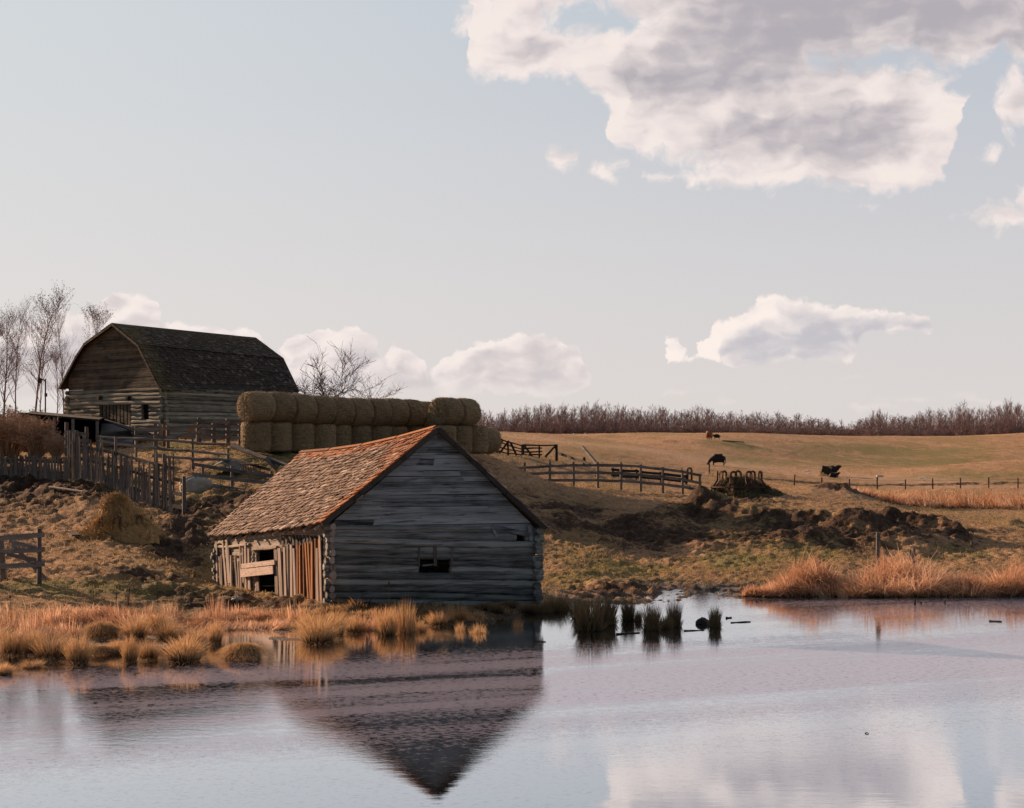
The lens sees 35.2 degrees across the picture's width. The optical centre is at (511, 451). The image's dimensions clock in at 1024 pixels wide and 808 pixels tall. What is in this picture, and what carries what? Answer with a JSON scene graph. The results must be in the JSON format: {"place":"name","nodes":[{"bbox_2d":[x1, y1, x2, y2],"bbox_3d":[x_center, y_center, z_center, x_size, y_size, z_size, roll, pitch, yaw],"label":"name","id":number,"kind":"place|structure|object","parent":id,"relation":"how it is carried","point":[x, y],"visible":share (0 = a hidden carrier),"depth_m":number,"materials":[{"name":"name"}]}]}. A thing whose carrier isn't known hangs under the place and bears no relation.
{"place":"outdoors","nodes":[
{"label":"outdoors","id":0,"kind":"place"},
{"bbox_2d":[15,658,51,670],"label":"grass tussock","id":1,"kind":"object","parent":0,"point":[32,666],"depth_m":36.24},
{"bbox_2d":[0,584,1023,807],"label":"water","id":2,"kind":"structure","parent":0,"point":[782,702],"depth_m":29.65,"materials":[{"name":"white liquid"}]},
{"bbox_2d":[83,644,115,655],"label":"grass tussock","id":3,"kind":"object","parent":2,"relation":"on","point":[105,650],"depth_m":38.57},
{"bbox_2d":[133,636,162,662],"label":"grass tussock","id":4,"kind":"object","parent":2,"relation":"in","point":[149,653],"depth_m":37.71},
{"bbox_2d":[214,641,272,659],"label":"grass tussock","id":5,"kind":"object","parent":2,"relation":"on","point":[240,648],"depth_m":37.85,"materials":[{"name":"plant"}]},
{"bbox_2d":[393,597,420,634],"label":"reed clump","id":6,"kind":"object","parent":2,"relation":"in","point":[408,625],"visible":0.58,"depth_m":43.12,"materials":[{"name":"plant"}]},
{"bbox_2d":[569,593,610,631],"bbox_3d":[2.099,4.299,43.966,1.345,1.253,1.453,0,0,-23],"label":"sedge tussock","id":7,"kind":"object","parent":2,"relation":"in","point":[590,622],"visible":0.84,"depth_m":43.76,"materials":[{"name":"plant"}]},
{"bbox_2d":[587,588,621,625],"bbox_3d":[2.556,4.339,45.452,1.266,1.167,1.173,0,0,-6],"label":"sedge tussock","id":8,"kind":"object","parent":2,"relation":"in","point":[610,615],"visible":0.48,"depth_m":45.31,"materials":[{"name":"plant"}]},
{"bbox_2d":[618,592,636,620],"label":"sedge tussock","id":9,"kind":"object","parent":2,"relation":"in","point":[627,613],"visible":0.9,"depth_m":46.45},
{"bbox_2d":[637,597,664,630],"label":"sedge tussock","id":10,"kind":"object","parent":2,"relation":"in","point":[652,621],"visible":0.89,"depth_m":43.93,"materials":[{"name":"plant"}]},
{"bbox_2d":[665,596,684,626],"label":"sedge tussock","id":11,"kind":"object","parent":2,"relation":"in","point":[677,612],"visible":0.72,"depth_m":44.85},
{"bbox_2d":[706,604,723,627],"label":"sedge tussock","id":12,"kind":"object","parent":2,"relation":"on","point":[714,620],"visible":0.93,"depth_m":44.71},
{"bbox_2d":[0,431,1023,649],"bbox_3d":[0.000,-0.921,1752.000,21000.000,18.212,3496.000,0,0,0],"label":"ground","id":13,"kind":"structure","parent":0,"point":[845,528],"depth_m":74.67,"materials":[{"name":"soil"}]},
{"bbox_2d":[0,318,25,388],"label":"birch tree","id":14,"kind":"object","parent":13,"relation":"on","point":[1,331],"visible":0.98,"depth_m":110.32,"materials":[{"name":"brown plant"}]},
{"bbox_2d":[0,602,27,631],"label":"reed clump","id":15,"kind":"object","parent":13,"relation":"on","point":[5,625],"visible":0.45,"depth_m":43.27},
{"bbox_2d":[0,299,32,415],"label":"birch tree","id":16,"kind":"object","parent":13,"relation":"on","point":[10,355],"visible":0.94,"depth_m":112.38,"materials":[{"name":"brown plant"}]},
{"bbox_2d":[0,620,33,658],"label":"grass tussock","id":17,"kind":"object","parent":13,"relation":"on","point":[12,645],"depth_m":38.40,"materials":[{"name":"plant"}]},
{"bbox_2d":[1,294,33,410],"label":"birch tree","id":18,"kind":"object","parent":13,"relation":"on","point":[26,309],"visible":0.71,"depth_m":121.43,"materials":[{"name":"brown plant"}]},
{"bbox_2d":[0,411,38,458],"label":"bush","id":19,"kind":"object","parent":13,"relation":"on","point":[9,448],"visible":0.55,"depth_m":87.55,"materials":[{"name":"plant"}]},
{"bbox_2d":[0,404,46,450],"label":"bush","id":20,"kind":"object","parent":13,"relation":"on","point":[19,414],"visible":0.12,"depth_m":93.49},
{"bbox_2d":[0,528,46,583],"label":"rail fence","id":21,"kind":"object","parent":13,"relation":"on","point":[37,564],"visible":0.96,"depth_m":49.93,"materials":[{"name":"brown wood"}]},
{"bbox_2d":[8,607,43,635],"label":"reed clump","id":22,"kind":"object","parent":13,"relation":"on","point":[30,626],"visible":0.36,"depth_m":42.59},
{"bbox_2d":[14,625,47,656],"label":"grass tussock","id":23,"kind":"object","parent":13,"relation":"on","point":[26,650],"depth_m":38.40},
{"bbox_2d":[0,452,67,480],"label":"picket fence","id":24,"kind":"object","parent":13,"relation":"on","point":[33,470],"visible":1,"depth_m":71.82,"materials":[{"name":"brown wood"}]},
{"bbox_2d":[5,415,64,459],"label":"bush","id":25,"kind":"object","parent":13,"relation":"on","point":[30,439],"visible":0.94,"depth_m":86.58,"materials":[{"name":"plant"}]},
{"bbox_2d":[25,312,55,409],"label":"birch tree","id":26,"kind":"object","parent":13,"relation":"on","point":[41,323],"visible":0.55,"depth_m":121.05,"materials":[{"name":"brown plant"}]},
{"bbox_2d":[9,280,74,410],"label":"birch tree","id":27,"kind":"object","parent":13,"relation":"on","point":[47,332],"visible":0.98,"depth_m":117.94,"materials":[{"name":"grey plant"}]},
{"bbox_2d":[20,627,80,660],"bbox_3d":[-10.717,4.456,37.974,2.014,0.914,2.183,0,0,-27],"label":"grass tussock","id":28,"kind":"object","parent":13,"relation":"on","point":[49,649],"depth_m":37.81,"materials":[{"name":"plant"}]},
{"bbox_2d":[41,433,64,458],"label":"bush","id":29,"kind":"object","parent":13,"relation":"on","point":[56,448],"visible":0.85,"depth_m":85.82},
{"bbox_2d":[46,351,66,412],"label":"birch tree","id":30,"kind":"object","parent":13,"relation":"on","point":[58,393],"visible":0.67,"depth_m":121.88,"materials":[{"name":"brown plant"}]},
{"bbox_2d":[44,301,80,413],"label":"birch tree","id":31,"kind":"object","parent":13,"relation":"on","point":[60,352],"visible":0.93,"depth_m":116.09,"materials":[{"name":"brown plant"}]},
{"bbox_2d":[64,422,88,455],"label":"rail fence","id":32,"kind":"object","parent":13,"relation":"on","point":[86,432],"visible":0.51,"depth_m":83.90,"materials":[{"name":"grey wood"}]},
{"bbox_2d":[56,627,101,664],"bbox_3d":[-9.974,4.441,36.993,1.438,0.946,1.327,0,0,-9],"label":"grass tussock","id":33,"kind":"object","parent":13,"relation":"on","point":[76,654],"depth_m":36.95,"materials":[{"name":"plant"}]},
{"bbox_2d":[20,411,150,447],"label":"lean to","id":34,"kind":"object","parent":13,"relation":"on","point":[79,423],"visible":0.53,"depth_m":97.97,"materials":[{"name":"brown wood"}]},
{"bbox_2d":[69,302,114,362],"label":"birch tree","id":35,"kind":"object","parent":13,"relation":"on","point":[97,316],"visible":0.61,"depth_m":124.36,"materials":[{"name":"brown plant"}]},
{"bbox_2d":[77,621,123,639],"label":"grass tussock","id":36,"kind":"object","parent":13,"relation":"on","point":[99,629],"depth_m":41.51,"materials":[{"name":"plant"}]},
{"bbox_2d":[99,423,132,445],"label":"ramp","id":37,"kind":"structure","parent":13,"relation":"on","point":[111,430],"depth_m":93.54,"materials":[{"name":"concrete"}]},
{"bbox_2d":[83,519,157,544],"bbox_3d":[-14.632,3.055,60.339,2.995,1.141,1.842,0,0,0],"label":"hay pile","id":38,"kind":"object","parent":13,"relation":"on","point":[128,533],"visible":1,"depth_m":59.99,"materials":[{"name":"plant"}]},
{"bbox_2d":[99,514,151,529],"bbox_3d":[-14.624,2.752,61.101,1.963,0.800,1.960,0,0,0],"label":"ring feeder","id":39,"kind":"object","parent":13,"relation":"on","point":[120,520],"visible":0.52,"depth_m":60.39,"materials":[{"name":"metal"}]},
{"bbox_2d":[90,495,155,537],"bbox_3d":[-14.697,2.623,61.100,2.921,2.176,2.323,0,0,0],"label":"hay pile","id":40,"kind":"object","parent":39,"relation":"in","point":[126,513],"visible":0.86,"depth_m":60.59,"materials":[{"name":"plant"}]},
{"bbox_2d":[97,490,132,523],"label":"hay tuft","id":41,"kind":"object","parent":40,"relation":"on","point":[108,502],"visible":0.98,"depth_m":60.69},
{"bbox_2d":[67,430,185,513],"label":"picket fence","id":42,"kind":"object","parent":13,"relation":"on","point":[93,470],"visible":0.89,"depth_m":68.97,"materials":[{"name":"brown wood"}]},
{"bbox_2d":[114,631,143,663],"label":"grass tussock","id":43,"kind":"object","parent":13,"relation":"on","point":[130,654],"depth_m":37.16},
{"bbox_2d":[116,610,158,641],"bbox_3d":[-9.637,4.456,41.690,1.550,0.883,1.680,0,0,2],"label":"grass tussock","id":44,"kind":"object","parent":13,"relation":"on","point":[140,630],"depth_m":41.64,"materials":[{"name":"plant"}]},
{"bbox_2d":[0,597,292,638],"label":"reeds","id":45,"kind":"object","parent":13,"relation":"on","point":[250,623],"visible":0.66,"depth_m":44.52,"materials":[{"name":"plant"}]},
{"bbox_2d":[138,517,165,543],"bbox_3d":[-13.774,2.998,60.968,1.610,1.281,1.894,0,0,0],"label":"hay pile","id":46,"kind":"object","parent":13,"relation":"on","point":[157,528],"visible":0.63,"depth_m":60.74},
{"bbox_2d":[143,609,173,631],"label":"grass tussock","id":47,"kind":"object","parent":13,"relation":"on","point":[161,619],"depth_m":43.36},
{"bbox_2d":[99,435,230,470],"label":"rail fence","id":48,"kind":"object","parent":13,"relation":"on","point":[192,458],"visible":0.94,"depth_m":78.09,"materials":[{"name":"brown wood"}]},
{"bbox_2d":[134,424,199,448],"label":"rail fence","id":49,"kind":"object","parent":13,"relation":"on","point":[169,428],"visible":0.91,"depth_m":85.85,"materials":[{"name":"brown wood"}]},
{"bbox_2d":[145,617,191,643],"bbox_3d":[-8.747,4.527,41.352,1.601,0.742,1.698,0,0,2],"label":"grass tussock","id":50,"kind":"object","parent":13,"relation":"on","point":[166,633],"depth_m":41.21,"materials":[{"name":"plant"}]},
{"bbox_2d":[58,323,299,438],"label":"gambrel barn","id":51,"kind":"structure","parent":13,"relation":"on","point":[133,376],"depth_m":98.73,"materials":[{"name":"brown wood"}]},
{"bbox_2d":[151,631,225,663],"bbox_3d":[-7.604,4.501,37.418,2.210,0.816,2.072,0,0,-33],"label":"grass tussock","id":52,"kind":"object","parent":13,"relation":"on","point":[185,652],"depth_m":37.24,"materials":[{"name":"plant"}]},
{"bbox_2d":[179,476,213,491],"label":"boulder","id":53,"kind":"object","parent":13,"relation":"on","point":[196,484],"visible":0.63,"depth_m":72.05,"materials":[{"name":"stone"}]},
{"bbox_2d":[179,625,214,647],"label":"grass tussock","id":54,"kind":"object","parent":13,"relation":"on","point":[199,635],"depth_m":40.27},
{"bbox_2d":[206,621,228,643],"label":"grass tussock","id":55,"kind":"object","parent":13,"relation":"on","point":[215,635],"depth_m":40.84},
{"bbox_2d":[197,418,241,444],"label":"rail fence","id":56,"kind":"object","parent":13,"relation":"on","point":[213,432],"visible":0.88,"depth_m":86.82,"materials":[{"name":"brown wood"}]},
{"bbox_2d":[203,598,240,622],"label":"reed clump","id":57,"kind":"object","parent":13,"relation":"on","point":[226,616],"visible":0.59,"depth_m":45.63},
{"bbox_2d":[191,462,273,489],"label":"rail fence","id":58,"kind":"object","parent":13,"relation":"on","point":[231,478],"visible":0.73,"depth_m":72.33,"materials":[{"name":"grey wood"}]},
{"bbox_2d":[240,421,272,452],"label":"round bale","id":59,"kind":"object","parent":13,"relation":"on","point":[256,437],"visible":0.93,"depth_m":81.21},
{"bbox_2d":[234,391,277,422],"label":"round bale","id":60,"kind":"object","parent":59,"relation":"on","point":[253,406],"visible":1,"depth_m":81.07},
{"bbox_2d":[254,455,279,470],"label":"trestle","id":61,"kind":"object","parent":13,"relation":"on","point":[274,466],"visible":0.89,"depth_m":76.15,"materials":[{"name":"brown wood"}]},
{"bbox_2d":[230,443,286,465],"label":"pole","id":62,"kind":"object","parent":61,"relation":"on","point":[248,452],"visible":0.87,"depth_m":77.69,"materials":[{"name":"grey wood"}]},
{"bbox_2d":[265,421,292,452],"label":"round bale","id":63,"kind":"object","parent":13,"relation":"on","point":[282,435],"visible":0.77,"depth_m":82.47},
{"bbox_2d":[268,392,297,422],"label":"round bale","id":64,"kind":"object","parent":63,"relation":"on","point":[286,403],"visible":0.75,"depth_m":82.34},
{"bbox_2d":[273,598,309,623],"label":"reed clump","id":65,"kind":"object","parent":13,"relation":"on","point":[289,616],"visible":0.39,"depth_m":45.06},
{"bbox_2d":[289,422,314,452],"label":"round bale","id":66,"kind":"object","parent":13,"relation":"on","point":[303,438],"visible":0.66,"depth_m":83.57},
{"bbox_2d":[288,392,318,424],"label":"round bale","id":67,"kind":"object","parent":66,"relation":"on","point":[306,409],"visible":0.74,"depth_m":83.47},
{"bbox_2d":[282,610,349,644],"bbox_3d":[-4.983,4.469,41.342,2.499,0.962,2.343,0,0,-4],"label":"grass tussock","id":68,"kind":"object","parent":13,"relation":"on","point":[318,632],"depth_m":41.15,"materials":[{"name":"plant"}]},
{"bbox_2d":[314,423,336,448],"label":"round bale","id":69,"kind":"object","parent":13,"relation":"on","point":[325,436],"visible":0.53,"depth_m":84.83},
{"bbox_2d":[312,395,338,424],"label":"round bale","id":70,"kind":"object","parent":69,"relation":"on","point":[327,408],"visible":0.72,"depth_m":84.68},
{"bbox_2d":[282,338,373,396],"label":"apple tree","id":71,"kind":"object","parent":13,"relation":"on","point":[324,387],"visible":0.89,"depth_m":104.25,"materials":[{"name":"brown plant"}]},
{"bbox_2d":[319,608,356,637],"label":"grass tussock","id":72,"kind":"object","parent":13,"relation":"on","point":[341,624],"depth_m":42.47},
{"bbox_2d":[335,424,351,446],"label":"round bale","id":73,"kind":"object","parent":13,"relation":"on","point":[344,435],"visible":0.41,"depth_m":86.09},
{"bbox_2d":[330,396,355,424],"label":"round bale","id":74,"kind":"object","parent":73,"relation":"on","point":[346,409],"visible":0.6,"depth_m":85.89},
{"bbox_2d":[343,615,371,633],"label":"grass tussock","id":75,"kind":"object","parent":13,"relation":"on","point":[353,626],"depth_m":43.42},
{"bbox_2d":[351,425,372,444],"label":"round bale","id":76,"kind":"object","parent":13,"relation":"on","point":[361,434],"visible":0.36,"depth_m":87.27},
{"bbox_2d":[348,397,375,426],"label":"round bale","id":77,"kind":"object","parent":76,"relation":"on","point":[365,414],"visible":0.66,"depth_m":87.04},
{"bbox_2d":[320,372,407,398],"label":"apple tree","id":78,"kind":"object","parent":13,"relation":"on","point":[389,393],"visible":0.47,"depth_m":105.36,"materials":[{"name":"brown plant"}]},
{"bbox_2d":[207,425,549,604],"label":"log shed","id":79,"kind":"structure","parent":13,"relation":"on","point":[455,522],"depth_m":49.38,"materials":[{"name":"grey wood"}]},
{"bbox_2d":[274,549,278,595],"bbox_3d":[-7.476,3.836,51.259,0.054,1.489,0.360,0,0,-30],"label":"plank","id":80,"kind":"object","parent":79,"relation":"in","point":[276,576],"depth_m":51.21,"materials":[{"name":"brown wood"}]},
{"bbox_2d":[277,548,283,595],"bbox_3d":[-7.304,3.802,50.942,0.080,1.560,0.369,0,0,-30],"label":"plank","id":81,"kind":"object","parent":79,"relation":"in","point":[280,571],"depth_m":50.89,"materials":[{"name":"brown wood"}]},
{"bbox_2d":[371,425,393,440],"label":"round bale","id":82,"kind":"object","parent":13,"relation":"on","point":[380,432],"visible":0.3,"depth_m":88.60},
{"bbox_2d":[366,397,393,426],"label":"round bale","id":83,"kind":"object","parent":82,"relation":"on","point":[383,413],"visible":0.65,"depth_m":88.22},
{"bbox_2d":[284,598,486,628],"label":"reeds","id":84,"kind":"object","parent":13,"relation":"on","point":[470,615],"visible":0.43,"depth_m":46.16,"materials":[{"name":"plant"}]},
{"bbox_2d":[369,606,402,635],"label":"grass tussock","id":85,"kind":"object","parent":13,"relation":"on","point":[388,625],"depth_m":42.83,"materials":[{"name":"plant"}]},
{"bbox_2d":[391,426,408,435],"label":"round bale","id":86,"kind":"object","parent":13,"relation":"on","point":[399,430],"visible":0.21,"depth_m":89.79},
{"bbox_2d":[384,397,410,425],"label":"round bale","id":87,"kind":"object","parent":86,"relation":"on","point":[401,412],"visible":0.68,"depth_m":89.44},
{"bbox_2d":[407,426,425,431],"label":"round bale","id":88,"kind":"object","parent":13,"relation":"on","point":[412,428],"visible":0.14,"depth_m":90.91},
{"bbox_2d":[400,398,427,426],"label":"round bale","id":89,"kind":"object","parent":88,"relation":"on","point":[418,413],"visible":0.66,"depth_m":90.57},
{"bbox_2d":[422,608,452,627],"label":"grass tussock","id":90,"kind":"object","parent":13,"relation":"on","point":[435,619],"depth_m":45.13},
{"bbox_2d":[428,424,456,439],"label":"round bale","id":91,"kind":"object","parent":13,"relation":"on","point":[451,430],"visible":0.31,"depth_m":87.25},
{"bbox_2d":[426,396,464,425],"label":"round bale","id":92,"kind":"object","parent":91,"relation":"on","point":[445,411],"visible":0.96,"depth_m":87.62},
{"bbox_2d":[455,424,473,452],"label":"round bale","id":93,"kind":"object","parent":13,"relation":"on","point":[465,436],"visible":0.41,"depth_m":88.25},
{"bbox_2d":[456,397,482,425],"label":"round bale","id":94,"kind":"object","parent":93,"relation":"on","point":[473,413],"visible":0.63,"depth_m":88.85},
{"bbox_2d":[471,425,488,453],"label":"round bale","id":95,"kind":"object","parent":13,"relation":"on","point":[480,441],"visible":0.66,"depth_m":89.39},
{"bbox_2d":[479,427,501,454],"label":"round bale","id":96,"kind":"object","parent":13,"relation":"on","point":[495,438],"visible":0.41,"depth_m":93.69},
{"bbox_2d":[495,439,522,455],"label":"pole fence","id":97,"kind":"object","parent":13,"relation":"on","point":[507,448],"visible":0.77,"depth_m":109.97,"materials":[{"name":"brown wood"}]},
{"bbox_2d":[521,444,557,460],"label":"field gate","id":98,"kind":"structure","parent":13,"relation":"on","point":[555,446],"depth_m":111.95,"materials":[{"name":"brown wood"}]},
{"bbox_2d":[537,593,573,612],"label":"sedge tussock","id":99,"kind":"object","parent":13,"relation":"on","point":[560,606],"visible":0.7,"depth_m":49.03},
{"bbox_2d":[517,461,701,494],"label":"board fence","id":100,"kind":"object","parent":13,"relation":"on","point":[640,474],"visible":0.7,"depth_m":97.92,"materials":[{"name":"brown wood"}]},
{"bbox_2d":[611,468,687,484],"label":"board fence","id":101,"kind":"object","parent":13,"relation":"on","point":[653,473],"visible":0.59,"depth_m":106.88,"materials":[{"name":"brown wood"}]},
{"bbox_2d":[711,470,765,493],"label":"ring feeder","id":102,"kind":"object","parent":13,"relation":"on","point":[760,476],"visible":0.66,"depth_m":95.25,"materials":[{"name":"metal"}]},
{"bbox_2d":[711,474,765,494],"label":"hay pile","id":103,"kind":"object","parent":13,"relation":"on","point":[741,481],"visible":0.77,"depth_m":95.46,"materials":[{"name":"plant"}]},
{"bbox_2d":[724,489,773,498],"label":"hay pile","id":104,"kind":"object","parent":13,"relation":"on","point":[748,494],"visible":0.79,"depth_m":94.24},
{"bbox_2d":[475,404,1023,433],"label":"woods","id":105,"kind":"object","parent":13,"relation":"on","point":[722,425],"visible":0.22,"depth_m":532.93,"materials":[{"name":"plant"}]},
{"bbox_2d":[489,417,1023,435],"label":"woods","id":106,"kind":"object","parent":13,"relation":"on","point":[612,427],"visible":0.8,"depth_m":455.90,"materials":[{"name":"plant"}]},
{"bbox_2d":[500,431,1022,497],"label":"grass","id":107,"kind":"structure","parent":13,"relation":"on","point":[739,454],"depth_m":205.60,"materials":[{"name":"plant"}]},
{"bbox_2d":[740,540,855,597],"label":"reeds","id":108,"kind":"object","parent":13,"relation":"on","point":[812,575],"visible":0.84,"depth_m":54.44,"materials":[{"name":"plant"}]},
{"bbox_2d":[703,472,1023,492],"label":"weeds","id":109,"kind":"object","parent":13,"relation":"on","point":[889,490],"visible":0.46,"depth_m":173.53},
{"bbox_2d":[709,464,1021,488],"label":"wire fence","id":110,"kind":"object","parent":13,"relation":"on","point":[1017,479],"visible":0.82,"depth_m":177.93,"materials":[{"name":"brown wood"}]},
{"bbox_2d":[751,545,1023,597],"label":"reeds","id":111,"kind":"object","parent":13,"relation":"on","point":[893,569],"visible":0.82,"depth_m":54.35,"materials":[{"name":"plant"}]},
{"bbox_2d":[854,484,1023,509],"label":"reeds","id":112,"kind":"object","parent":13,"relation":"on","point":[953,500],"visible":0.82,"depth_m":111.53,"materials":[{"name":"plant"}]},
{"bbox_2d":[0,0,1023,433],"label":"sky","id":113,"kind":"structure","parent":0,"point":[812,208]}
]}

